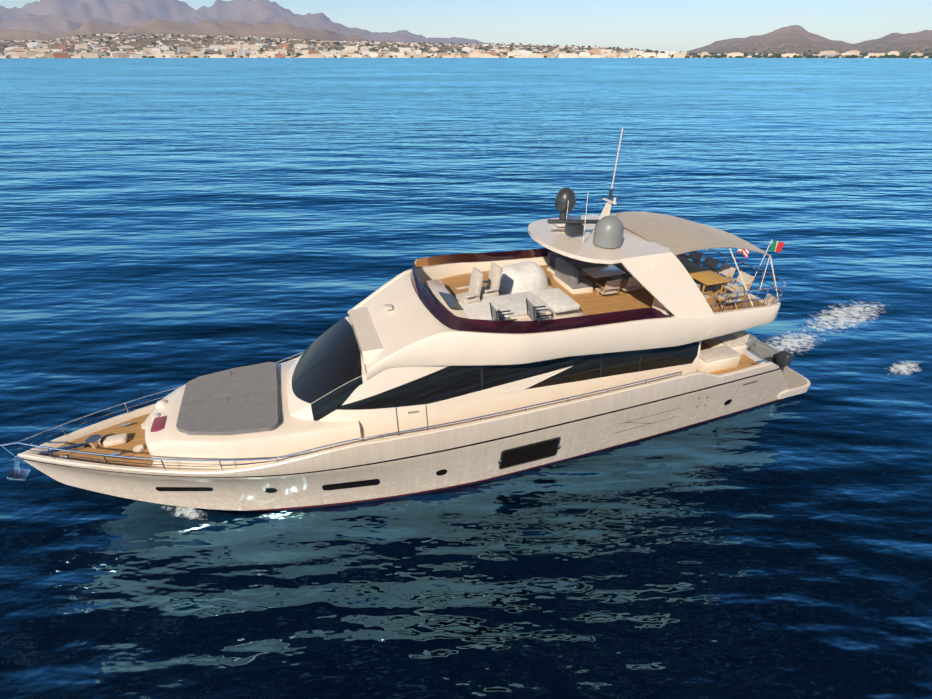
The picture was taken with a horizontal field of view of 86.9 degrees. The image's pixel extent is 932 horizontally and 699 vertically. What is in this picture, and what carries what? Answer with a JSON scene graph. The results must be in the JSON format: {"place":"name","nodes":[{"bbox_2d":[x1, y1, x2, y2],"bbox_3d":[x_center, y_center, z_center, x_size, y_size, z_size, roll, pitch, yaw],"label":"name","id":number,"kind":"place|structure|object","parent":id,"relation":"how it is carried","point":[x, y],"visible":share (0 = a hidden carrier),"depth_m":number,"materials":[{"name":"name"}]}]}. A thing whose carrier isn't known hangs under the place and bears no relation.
{"place":"outdoors","nodes":[
{"label":"outdoors","id":0,"kind":"place"},
{"bbox_2d":[0,58,931,698],"bbox_3d":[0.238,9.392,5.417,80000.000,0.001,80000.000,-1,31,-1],"label":"sea water","id":1,"kind":"structure","parent":0,"point":[168,222],"depth_m":19.89,"materials":[{"name":"blue liquid"}]},
{"bbox_2d":[0,128,809,510],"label":"yacht","id":2,"kind":"object","parent":1,"relation":"on","point":[576,336],"visible":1,"depth_m":13.60,"materials":[{"name":"white plastic"}]},
{"bbox_2d":[0,0,931,57],"bbox_3d":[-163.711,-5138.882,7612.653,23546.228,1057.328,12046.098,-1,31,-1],"label":"coast terrain","id":3,"kind":"structure","parent":0,"point":[53,20],"depth_m":6105.95,"materials":[{"name":"brown stone"}]},
{"bbox_2d":[0,33,928,57],"bbox_3d":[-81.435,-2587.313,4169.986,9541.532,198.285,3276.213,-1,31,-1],"label":"coast town buildings","id":4,"kind":"structure","parent":3,"relation":"on","point":[37,49],"depth_m":4276.73,"materials":[{"name":"beige concrete"}]},
{"bbox_2d":[0,33,931,57],"bbox_3d":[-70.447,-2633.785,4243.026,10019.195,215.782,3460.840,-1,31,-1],"label":"coast vegetation","id":5,"kind":"object","parent":3,"relation":"on","point":[778,55],"visible":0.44,"depth_m":4283.12,"materials":[{"name":"green plant"}]},
{"bbox_2d":[0,0,931,52],"label":"sky","id":6,"kind":"structure","parent":0,"point":[678,26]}
]}

